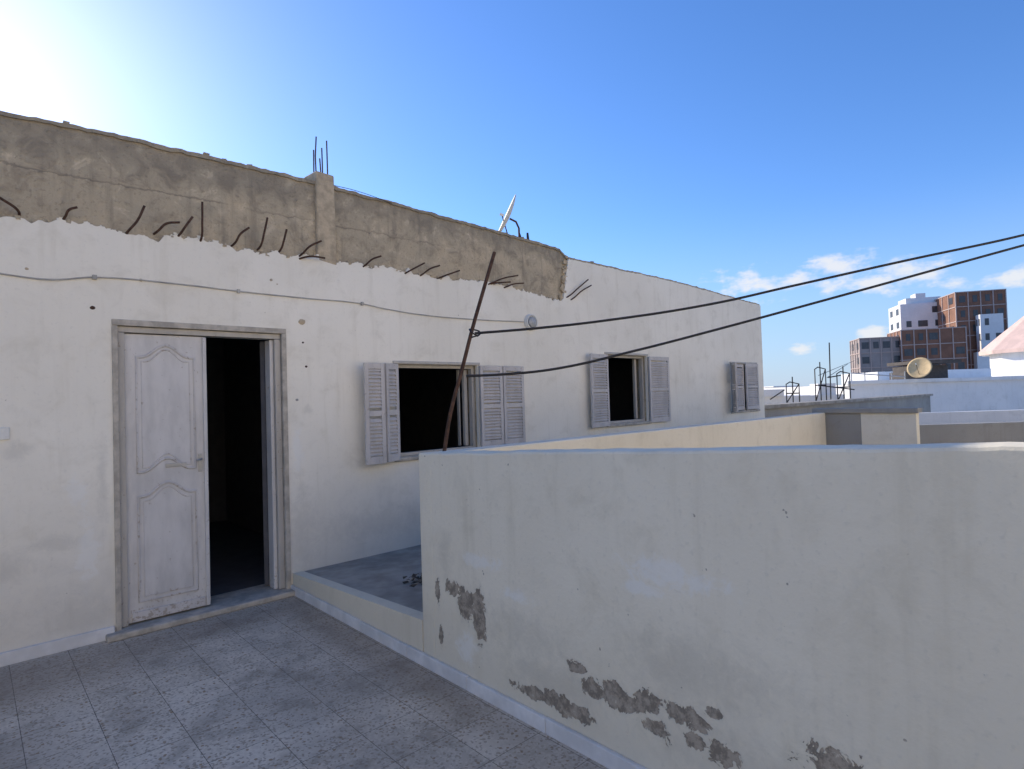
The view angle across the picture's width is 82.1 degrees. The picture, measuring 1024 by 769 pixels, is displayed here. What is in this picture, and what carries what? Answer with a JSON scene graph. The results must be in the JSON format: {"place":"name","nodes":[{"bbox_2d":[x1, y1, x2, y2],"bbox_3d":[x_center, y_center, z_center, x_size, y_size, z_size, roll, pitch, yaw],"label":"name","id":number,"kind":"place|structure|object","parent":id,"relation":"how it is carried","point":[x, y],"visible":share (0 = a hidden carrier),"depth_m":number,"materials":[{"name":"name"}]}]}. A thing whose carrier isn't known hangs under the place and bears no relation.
{"place":"outdoors","nodes":[
{"label":"outdoors","id":0,"kind":"place"},
{"bbox_2d":[209,520,264,595],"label":"room floor","id":1,"kind":"structure","parent":0,"point":[236,557],"depth_m":6.06,"materials":[{"name":"paint"}]},
{"bbox_2d":[205,337,633,534],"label":"room walls","id":2,"kind":"structure","parent":0,"point":[235,484],"depth_m":7.99,"materials":[{"name":"paint"}]},
{"bbox_2d":[0,0,1023,386],"label":"sky","id":3,"kind":"structure","parent":0,"point":[734,148],"materials":[{"name":"blue"}]},
{"bbox_2d":[764,394,843,403],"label":"roof plinth","id":4,"kind":"structure","parent":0,"point":[782,399],"depth_m":16.99,"materials":[{"name":"white concrete"}]},
{"bbox_2d":[764,383,835,396],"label":"roof blocks","id":5,"kind":"structure","parent":4,"relation":"on","point":[770,393],"depth_m":17.09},
{"bbox_2d":[850,337,899,372],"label":"grey wing walls","id":6,"kind":"structure","parent":0,"point":[876,359],"depth_m":123.29,"materials":[{"name":"grey concrete"}]},
{"bbox_2d":[851,341,899,372],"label":"grey wing windows","id":7,"kind":"structure","parent":6,"relation":"in","point":[865,345],"depth_m":123.35,"materials":[{"name":"black glass"}]},
{"bbox_2d":[888,327,966,369],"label":"brown wing walls","id":8,"kind":"structure","parent":0,"point":[946,337],"depth_m":119.33,"materials":[{"name":"brown brick"}]},
{"bbox_2d":[896,332,964,369],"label":"brown wing windows","id":9,"kind":"structure","parent":8,"relation":"in","point":[934,351],"depth_m":119.61,"materials":[{"name":"glass"}]},
{"bbox_2d":[936,290,1006,368],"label":"brown tower walls","id":10,"kind":"structure","parent":0,"point":[965,318],"depth_m":124.57,"materials":[{"name":"brown brick"}]},
{"bbox_2d":[941,293,1004,360],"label":"brown tower windows","id":11,"kind":"structure","parent":10,"relation":"in","point":[987,298],"depth_m":124.33,"materials":[{"name":"black glass"}]},
{"bbox_3d":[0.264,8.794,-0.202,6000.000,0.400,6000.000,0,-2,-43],"label":"ground","id":12,"kind":"structure","parent":0,"visible":0},
{"bbox_2d":[0,596,607,768],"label":"terrace","id":13,"kind":"structure","parent":12,"relation":"on","point":[293,682],"depth_m":3.12,"materials":[{"name":"tile"}]},
{"bbox_2d":[106,584,294,642],"bbox_3d":[-2.420,1.757,4.627,1.328,0.044,0.400,0,-2,-43],"label":"threshold","id":14,"kind":"object","parent":13,"relation":"on","point":[227,602],"visible":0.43,"depth_m":4.54,"materials":[{"name":"grey stone"}]},
{"bbox_2d":[118,326,284,626],"bbox_3d":[-2.423,0.653,4.654,1.171,2.154,0.120,0,-2,-43],"label":"frame","id":15,"kind":"object","parent":14,"relation":"on","point":[122,330],"visible":0.77,"depth_m":4.56,"materials":[{"name":"paint"}]},
{"bbox_2d":[124,333,206,623],"bbox_3d":[-2.610,0.676,4.452,0.535,2.100,0.050,0,-2,-43],"label":"closed leaf","id":16,"kind":"object","parent":15,"relation":"attached to","point":[166,554],"visible":0.99,"depth_m":4.42,"materials":[{"name":"paint"}]},
{"bbox_2d":[132,596,204,622],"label":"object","id":17,"kind":"object","parent":16,"relation":"attached to","point":[138,616],"depth_m":4.39,"materials":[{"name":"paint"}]},
{"bbox_2d":[166,462,185,467],"bbox_3d":[-2.557,0.610,4.478,0.140,0.030,0.010,0,-2,-43],"label":"mail slot","id":18,"kind":"object","parent":16,"relation":"attached to","point":[174,464],"visible":1,"depth_m":4.47,"materials":[{"name":"metal"}]},
{"bbox_2d":[198,453,201,471],"bbox_3d":[-2.434,0.609,4.592,0.025,0.140,0.010,0,-2,-43],"label":"lock plate","id":19,"kind":"object","parent":16,"relation":"attached to","point":[200,463],"visible":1,"depth_m":4.59,"materials":[{"name":"metal"}]},
{"bbox_2d":[202,337,210,604],"bbox_3d":[-2.401,0.673,4.617,0.027,2.090,0.022,0,-2,-43],"label":"closing strip","id":20,"kind":"object","parent":16,"relation":"attached to","point":[206,485],"visible":1,"depth_m":4.61,"materials":[{"name":"paint"}]},
{"bbox_2d":[265,340,277,588],"bbox_3d":[-2.058,0.675,5.026,0.030,2.105,0.110,0,-2,-43],"label":"frame","id":21,"kind":"object","parent":14,"relation":"on","point":[271,481],"visible":1,"depth_m":5.00,"materials":[{"name":"paint"}]},
{"bbox_2d":[260,341,269,585],"bbox_3d":[-2.179,0.683,5.335,0.050,2.100,0.535,-1,-1,-11],"label":"open leaf","id":22,"kind":"object","parent":21,"relation":"attached to","point":[264,464],"visible":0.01,"depth_m":5.07,"materials":[{"name":"paint"}]},
{"bbox_2d":[0,585,647,768],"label":"marble skirting","id":23,"kind":"object","parent":13,"relation":"on","point":[599,753],"visible":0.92,"depth_m":3.42,"materials":[{"name":"white stone"}]},
{"bbox_2d":[293,571,423,651],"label":"walkway kerb","id":24,"kind":"structure","parent":13,"relation":"on","point":[402,623],"depth_m":4.06,"materials":[{"name":"paint"}]},
{"bbox_2d":[305,545,422,611],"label":"raised walkway","id":25,"kind":"structure","parent":13,"relation":"on","point":[381,575],"depth_m":4.82,"materials":[{"name":"grey concrete"}]},
{"bbox_2d":[403,573,421,586],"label":"dry leaves","id":26,"kind":"object","parent":25,"relation":"on","point":[413,578],"visible":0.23,"depth_m":4.48,"materials":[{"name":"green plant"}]},
{"bbox_2d":[419,451,437,657],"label":"corner block","id":27,"kind":"structure","parent":13,"relation":"on","point":[427,553],"depth_m":3.54,"materials":[{"name":"paint"}]},
{"bbox_2d":[438,413,825,451],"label":"walkway parapet","id":28,"kind":"structure","parent":12,"relation":"on","point":[801,429],"depth_m":5.78,"materials":[{"name":"paint"}]},
{"bbox_2d":[442,252,495,450],"bbox_3d":[-0.268,-0.240,3.850,0.494,1.338,0.041,0,-2,-43],"label":"leaning pole","id":29,"kind":"object","parent":28,"relation":"on","point":[466,353],"visible":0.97,"depth_m":3.80,"materials":[{"name":"metal"}]},
{"bbox_2d":[430,442,1023,768],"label":"stair parapet","id":30,"kind":"structure","parent":12,"relation":"on","point":[852,606],"depth_m":2.08,"materials":[{"name":"paint"}]},
{"bbox_2d":[764,385,802,387],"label":"distant town","id":31,"kind":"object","parent":12,"relation":"on","point":[779,386],"depth_m":229.87},
{"bbox_2d":[765,396,930,417],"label":"concrete parapet","id":32,"kind":"structure","parent":12,"relation":"on","point":[923,402],"depth_m":15.64,"materials":[{"name":"grey concrete"}]},
{"bbox_2d":[770,343,854,402],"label":"bars","id":33,"kind":"object","parent":32,"relation":"on","point":[830,386],"visible":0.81,"depth_m":16.18,"materials":[{"name":"black metal"}]},
{"bbox_2d":[818,361,852,377],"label":"distant cables","id":34,"kind":"object","parent":33,"relation":"attached to","point":[835,368],"visible":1,"depth_m":16.78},
{"bbox_2d":[764,394,932,408],"bbox_3d":[9.594,0.405,16.052,13.300,0.068,0.440,0,-2,-43],"label":"concrete coping","id":35,"kind":"object","parent":32,"relation":"on","point":[782,405],"visible":0.79,"depth_m":14.19,"materials":[{"name":"grey concrete"}]},
{"bbox_2d":[812,407,921,444],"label":"return parapet","id":36,"kind":"structure","parent":12,"relation":"on","point":[873,426],"depth_m":7.44,"materials":[{"name":"paint"}]},
{"bbox_2d":[849,336,900,372],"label":"grey wing joints","id":37,"kind":"object","parent":12,"relation":"on","point":[870,352],"visible":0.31,"depth_m":123.66,"materials":[{"name":"grey concrete"}]},
{"bbox_2d":[764,379,1023,411],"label":"walls","id":38,"kind":"structure","parent":12,"relation":"on","point":[989,395],"depth_m":21.99,"materials":[{"name":"white paint"}]},
{"bbox_2d":[841,368,990,384],"bbox_3d":[19.398,-0.342,28.502,5.200,0.570,3.000,-2,-1,0],"label":"roof room","id":39,"kind":"object","parent":38,"relation":"on","point":[958,373],"visible":0.36,"depth_m":27.01,"materials":[{"name":"white paint"}]},
{"bbox_2d":[887,359,961,379],"bbox_3d":[16.342,-0.503,23.607,1.900,0.850,2.000,-2,-1,0],"label":"roof canopy","id":40,"kind":"object","parent":38,"relation":"on","point":[939,371],"visible":0.48,"depth_m":23.21,"materials":[{"name":"concrete"}]},
{"bbox_2d":[844,376,1023,384],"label":"roof parapet","id":41,"kind":"structure","parent":38,"relation":"on","point":[937,380],"depth_m":21.90,"materials":[{"name":"white paint"}]},
{"bbox_2d":[851,372,905,380],"bbox_3d":[13.697,-0.321,22.004,2.040,0.310,0.040,-2,-1,0],"label":"railing","id":42,"kind":"object","parent":41,"relation":"on","point":[891,375],"visible":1,"depth_m":21.99,"materials":[{"name":"metal"}]},
{"bbox_2d":[907,357,931,378],"bbox_3d":[14.974,-0.598,21.737,0.654,0.791,0.960,-2,-1,13],"label":"satellite dish","id":43,"kind":"object","parent":41,"relation":"on","point":[920,367],"visible":1,"depth_m":21.60,"materials":[{"name":"metal"}]},
{"bbox_2d":[888,302,937,332],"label":"white tower walls","id":44,"kind":"structure","parent":12,"relation":"on","point":[914,313],"depth_m":135.64,"materials":[{"name":"white paint"}]},
{"bbox_2d":[890,306,937,329],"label":"white tower windows","id":45,"kind":"structure","parent":44,"relation":"in","point":[921,322],"depth_m":135.22,"materials":[{"name":"glass"}]},
{"bbox_2d":[898,293,940,304],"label":"tower top","id":46,"kind":"structure","parent":44,"relation":"on","point":[918,298],"depth_m":136.27,"materials":[{"name":"white paint"}]},
{"bbox_2d":[887,326,967,368],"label":"brown wing joints","id":47,"kind":"object","parent":12,"relation":"on","point":[927,344],"visible":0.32,"depth_m":119.33,"materials":[{"name":"concrete"}]},
{"bbox_2d":[919,421,1023,443],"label":"wall","id":48,"kind":"structure","parent":12,"relation":"on","point":[981,432],"depth_m":11.97,"materials":[{"name":"white paint"}]},
{"bbox_2d":[919,410,1023,423],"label":"white roof wall","id":49,"kind":"structure","parent":12,"relation":"on","point":[970,416],"depth_m":14.48,"materials":[{"name":"paint"}]},
{"bbox_2d":[935,289,1007,368],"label":"brown tower joints","id":50,"kind":"object","parent":12,"relation":"on","point":[968,320],"visible":0.27,"depth_m":124.50,"materials":[{"name":"concrete"}]},
{"bbox_2d":[973,352,989,368],"bbox_3d":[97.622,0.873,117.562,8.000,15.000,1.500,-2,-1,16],"label":"building","id":51,"kind":"structure","parent":12,"relation":"on","point":[981,362],"depth_m":117.89,"materials":[{"name":"white paint"}]},
{"bbox_2d":[975,313,1003,351],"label":"white stair walls","id":52,"kind":"structure","parent":12,"relation":"on","point":[995,325],"depth_m":121.36,"materials":[{"name":"white paint"}]},
{"bbox_2d":[976,318,1001,340],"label":"white stair windows","id":53,"kind":"structure","parent":52,"relation":"in","point":[987,335],"depth_m":121.38,"materials":[{"name":"glass"}]},
{"bbox_2d":[979,316,1023,379],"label":"conical roof pavilion","id":54,"kind":"structure","parent":12,"relation":"on","point":[1004,350],"depth_m":29.90,"materials":[{"name":"white paint"}]},
{"bbox_3d":[-1.055,5.269,5.778,16.250,6.998,0.230,0,-2,-43],"label":"lower storey","id":55,"kind":"object","parent":12,"relation":"on","visible":0},
{"bbox_2d":[0,116,753,456],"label":"concrete wall","id":56,"kind":"structure","parent":55,"relation":"on","point":[54,172],"depth_m":4.79,"materials":[{"name":"grey concrete"}]},
{"bbox_2d":[111,319,290,630],"bbox_3d":[-2.396,0.654,4.629,1.250,2.250,0.112,0,-2,-43],"label":"surround","id":57,"kind":"object","parent":56,"relation":"attached to","point":[115,323],"visible":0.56,"depth_m":4.48,"materials":[{"name":"grey wood"}]},
{"bbox_2d":[4,215,562,300],"bbox_3d":[-2.501,-1.094,4.582,8.581,0.154,0.050,0,-2,-43],"label":"broken plaster edge","id":58,"kind":"object","parent":56,"relation":"attached to","point":[258,252],"visible":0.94,"depth_m":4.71,"materials":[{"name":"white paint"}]},
{"bbox_2d":[0,197,591,299],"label":"wall rebars","id":59,"kind":"structure","parent":56,"relation":"attached to","point":[163,225],"depth_m":4.90,"materials":[{"name":"metal"}]},
{"bbox_2d":[304,171,336,264],"bbox_3d":[-1.766,-1.506,5.422,0.210,0.842,0.241,0,-2,-43],"label":"column stub","id":60,"kind":"object","parent":56,"relation":"attached to","point":[325,231],"depth_m":5.33,"materials":[{"name":"concrete"}]},
{"bbox_2d":[313,136,327,173],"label":"column rebars","id":61,"kind":"structure","parent":60,"relation":"on","point":[315,169],"depth_m":5.42,"materials":[{"name":"metal"}]},
{"bbox_2d":[0,110,758,304],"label":"roof edge","id":62,"kind":"object","parent":56,"relation":"on","point":[127,138],"visible":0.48,"depth_m":4.99,"materials":[{"name":"concrete"}]},
{"bbox_2d":[334,185,390,202],"bbox_3d":[-1.414,-1.820,5.618,0.603,0.066,0.040,-1,-2,-38],"label":"loose wire","id":63,"kind":"object","parent":62,"relation":"attached to","point":[362,192],"visible":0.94,"depth_m":5.59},
{"bbox_2d":[63,120,697,286],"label":"roof crumbs","id":64,"kind":"object","parent":62,"relation":"on","point":[204,153],"visible":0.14,"depth_m":4.70,"materials":[{"name":"concrete"}]},
{"bbox_2d":[498,194,520,236],"bbox_3d":[-0.029,-2.007,8.304,0.489,1.281,0.732,-3,-2,31],"label":"satellite dish","id":65,"kind":"object","parent":62,"relation":"on","point":[506,218],"visible":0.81,"depth_m":8.11,"materials":[{"name":"paint"}]},
{"bbox_2d":[0,216,764,652],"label":"plaster coat","id":66,"kind":"object","parent":56,"relation":"attached to","point":[56,512],"visible":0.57,"depth_m":5.11,"materials":[{"name":"white paint"}]},
{"bbox_2d":[0,427,9,439],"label":"light switch","id":67,"kind":"object","parent":66,"relation":"attached to","point":[4,433],"visible":1,"depth_m":3.77,"materials":[{"name":"white plastic"}]},
{"bbox_2d":[92,275,363,305],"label":"cable clips","id":68,"kind":"object","parent":66,"relation":"attached to","point":[94,277],"visible":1,"depth_m":4.13,"materials":[{"name":"grey plastic"}]},
{"bbox_2d":[0,273,523,321],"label":"facade cable","id":69,"kind":"object","parent":66,"relation":"attached to","point":[240,291],"visible":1,"depth_m":4.73,"materials":[{"name":"grey rubber"}]},
{"bbox_2d":[298,319,304,324],"bbox_3d":[-1.839,-0.547,5.143,0.070,0.054,0.014,0,-2,-43],"label":"plaster knob","id":70,"kind":"object","parent":66,"relation":"attached to","point":[301,321],"visible":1,"depth_m":5.14,"materials":[{"name":"paint"}]},
{"bbox_2d":[363,363,386,464],"bbox_3d":[-1.274,0.269,5.473,0.205,0.940,0.039,0,-2,-43],"label":"shutter","id":71,"kind":"object","parent":66,"relation":"attached to","point":[382,459],"visible":1,"depth_m":5.44,"materials":[{"name":"paint"}]},
{"bbox_2d":[368,369,382,455],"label":"shutter slats","id":72,"kind":"object","parent":71,"relation":"attached to","point":[376,443],"visible":1,"depth_m":5.47,"materials":[{"name":"grey wood"}]},
{"bbox_2d":[384,363,400,461],"bbox_3d":[-1.147,0.267,5.644,0.194,0.935,0.030,1,-3,-65],"label":"shutter","id":73,"kind":"object","parent":66,"relation":"attached to","point":[397,455],"visible":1,"depth_m":5.59,"materials":[{"name":"paint"}]},
{"bbox_2d":[389,371,397,452],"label":"shutter slats","id":74,"kind":"object","parent":73,"relation":"attached to","point":[392,395],"visible":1,"depth_m":5.65,"materials":[{"name":"grey wood"}]},
{"bbox_2d":[479,366,504,446],"bbox_3d":[-0.225,0.240,6.551,0.310,0.895,0.030,-1,-2,-39],"label":"shutter","id":75,"kind":"object","parent":66,"relation":"attached to","point":[483,406],"visible":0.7,"depth_m":6.51,"materials":[{"name":"paint"}]},
{"bbox_2d":[483,372,501,439],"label":"shutter slats","id":76,"kind":"object","parent":75,"relation":"attached to","point":[491,389],"visible":0.97,"depth_m":6.55,"materials":[{"name":"grey wood"}]},
{"bbox_2d":[502,366,525,443],"bbox_3d":[0.021,0.238,6.773,0.330,0.895,0.040,0,-2,-43],"label":"shutter","id":77,"kind":"object","parent":66,"relation":"attached to","point":[506,405],"visible":0.75,"depth_m":6.74,"materials":[{"name":"paint"}]},
{"bbox_2d":[506,372,522,437],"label":"shutter slats","id":78,"kind":"object","parent":77,"relation":"attached to","point":[513,389],"visible":0.94,"depth_m":6.77,"materials":[{"name":"grey wood"}]},
{"bbox_2d":[524,314,537,330],"bbox_3d":[0.235,-0.746,7.043,0.200,0.200,0.056,0,-2,-43],"label":"bulkhead lamp","id":79,"kind":"object","parent":66,"relation":"attached to","point":[530,320],"visible":0.88,"depth_m":7.01,"materials":[{"name":"white plastic"}]},
{"bbox_2d":[589,353,609,427],"bbox_3d":[1.171,0.080,7.832,0.427,0.970,0.030,0,-2,-50],"label":"shutter","id":80,"kind":"object","parent":66,"relation":"attached to","point":[602,423],"visible":0.96,"depth_m":7.74,"materials":[{"name":"paint"}]},
{"bbox_2d":[593,359,607,420],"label":"shutter slats","id":81,"kind":"object","parent":80,"relation":"attached to","point":[600,407],"visible":0.97,"depth_m":7.83,"materials":[{"name":"grey wood"}]},
{"bbox_2d":[648,357,670,421],"bbox_3d":[2.211,0.071,8.813,0.480,0.970,0.030,-1,-2,-39],"label":"shutter","id":82,"kind":"object","parent":66,"relation":"attached to","point":[659,419],"visible":1,"depth_m":8.76,"materials":[{"name":"paint"}]},
{"bbox_2d":[651,362,668,416],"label":"shutter slats","id":83,"kind":"object","parent":82,"relation":"attached to","point":[659,372],"visible":1,"depth_m":8.81,"materials":[{"name":"grey wood"}]},
{"bbox_2d":[731,362,738,411],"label":"shutter","id":84,"kind":"object","parent":66,"relation":"attached to","point":[736,409],"visible":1,"depth_m":10.15,"materials":[{"name":"paint"}]},
{"bbox_2d":[732,365,735,406],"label":"shutter slats","id":85,"kind":"object","parent":84,"relation":"attached to","point":[733,376],"visible":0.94,"depth_m":10.30,"materials":[{"name":"grey wood"}]},
{"bbox_2d":[730,364,744,410],"bbox_3d":[4.070,0.047,10.616,0.484,0.830,0.040,0,-2,-43],"label":"shutter","id":86,"kind":"object","parent":66,"relation":"attached to","point":[742,387],"visible":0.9,"depth_m":10.72,"materials":[{"name":"paint"}]},
{"bbox_2d":[734,368,743,405],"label":"shutter slats","id":87,"kind":"object","parent":86,"relation":"attached to","point":[740,393],"visible":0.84,"depth_m":10.68,"materials":[{"name":"grey wood"}]},
{"bbox_2d":[745,364,759,409],"bbox_3d":[4.463,0.037,10.926,0.484,0.840,0.030,0,-2,-43],"label":"shutter","id":88,"kind":"object","parent":66,"relation":"attached to","point":[748,407],"visible":1,"depth_m":10.85,"materials":[{"name":"paint"}]},
{"bbox_2d":[747,367,758,404],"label":"shutter slats","id":89,"kind":"object","parent":88,"relation":"attached to","point":[752,392],"visible":1,"depth_m":10.93,"materials":[{"name":"grey wood"}]},
{"bbox_2d":[394,456,418,461],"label":"sill","id":90,"kind":"structure","parent":56,"relation":"attached to","point":[409,458],"depth_m":5.80,"materials":[{"name":"grey concrete"}]},
{"bbox_2d":[392,361,479,364],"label":"lintel trim","id":91,"kind":"structure","parent":56,"relation":"attached to","point":[429,362],"depth_m":6.05,"materials":[{"name":"paint"}]},
{"bbox_2d":[398,364,475,456],"bbox_3d":[-0.812,0.257,6.182,1.038,0.918,0.060,0,-2,-43],"label":"frame","id":92,"kind":"object","parent":56,"relation":"attached to","point":[471,409],"visible":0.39,"depth_m":6.49,"materials":[{"name":"paint"}]},
{"bbox_2d":[456,370,468,445],"bbox_3d":[-0.553,0.257,6.553,0.122,0.840,0.053,-3,-2,31],"label":"casement","id":93,"kind":"object","parent":92,"relation":"attached to","point":[465,412],"visible":0.91,"depth_m":6.53,"materials":[{"name":"paint"}]},
{"bbox_2d":[557,255,569,298],"bbox_3d":[0.664,-1.371,7.540,0.242,0.579,0.048,0,-2,-43],"label":"broken corner","id":94,"kind":"object","parent":56,"relation":"attached to","point":[562,278],"visible":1,"depth_m":7.52,"materials":[{"name":"concrete"}]},
{"bbox_2d":[604,352,647,355],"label":"lintel trim","id":95,"kind":"structure","parent":56,"relation":"attached to","point":[637,354],"depth_m":8.40,"materials":[{"name":"paint"}]},
{"bbox_2d":[608,355,644,423],"bbox_3d":[1.586,0.066,8.418,0.958,0.958,0.060,0,-2,-43],"label":"frame","id":96,"kind":"object","parent":56,"relation":"attached to","point":[641,390],"visible":0.45,"depth_m":8.71,"materials":[{"name":"paint"}]},
{"bbox_2d":[632,359,637,418],"bbox_3d":[1.534,0.068,8.452,0.830,0.880,0.040,0,-2,-43],"label":"casement","id":97,"kind":"object","parent":96,"relation":"attached to","point":[635,389],"visible":0.54,"depth_m":8.71,"materials":[{"name":"paint"}]},
{"bbox_2d":[606,421,651,426],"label":"sill","id":98,"kind":"structure","parent":56,"relation":"attached to","point":[627,424],"depth_m":8.28,"materials":[{"name":"grey concrete"}]},
{"bbox_2d":[730,362,756,363],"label":"lintel trim","id":99,"kind":"structure","parent":56,"relation":"attached to","point":[745,362],"depth_m":10.82,"materials":[{"name":"paint"}]},
{"bbox_2d":[731,409,759,412],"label":"sill","id":100,"kind":"structure","parent":56,"relation":"attached to","point":[746,411],"depth_m":10.73,"materials":[{"name":"grey concrete"}]},
{"bbox_3d":[7.762,2.875,4.601,0.180,11.200,0.180,0,-2,-43],"label":"utility pole","id":101,"kind":"object","parent":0,"visible":0},
{"bbox_2d":[466,234,1023,376],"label":"overhead cables","id":102,"kind":"object","parent":101,"relation":"attached to","point":[729,300],"visible":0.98,"depth_m":4.08,"materials":[{"name":"black rubber"}]}
]}

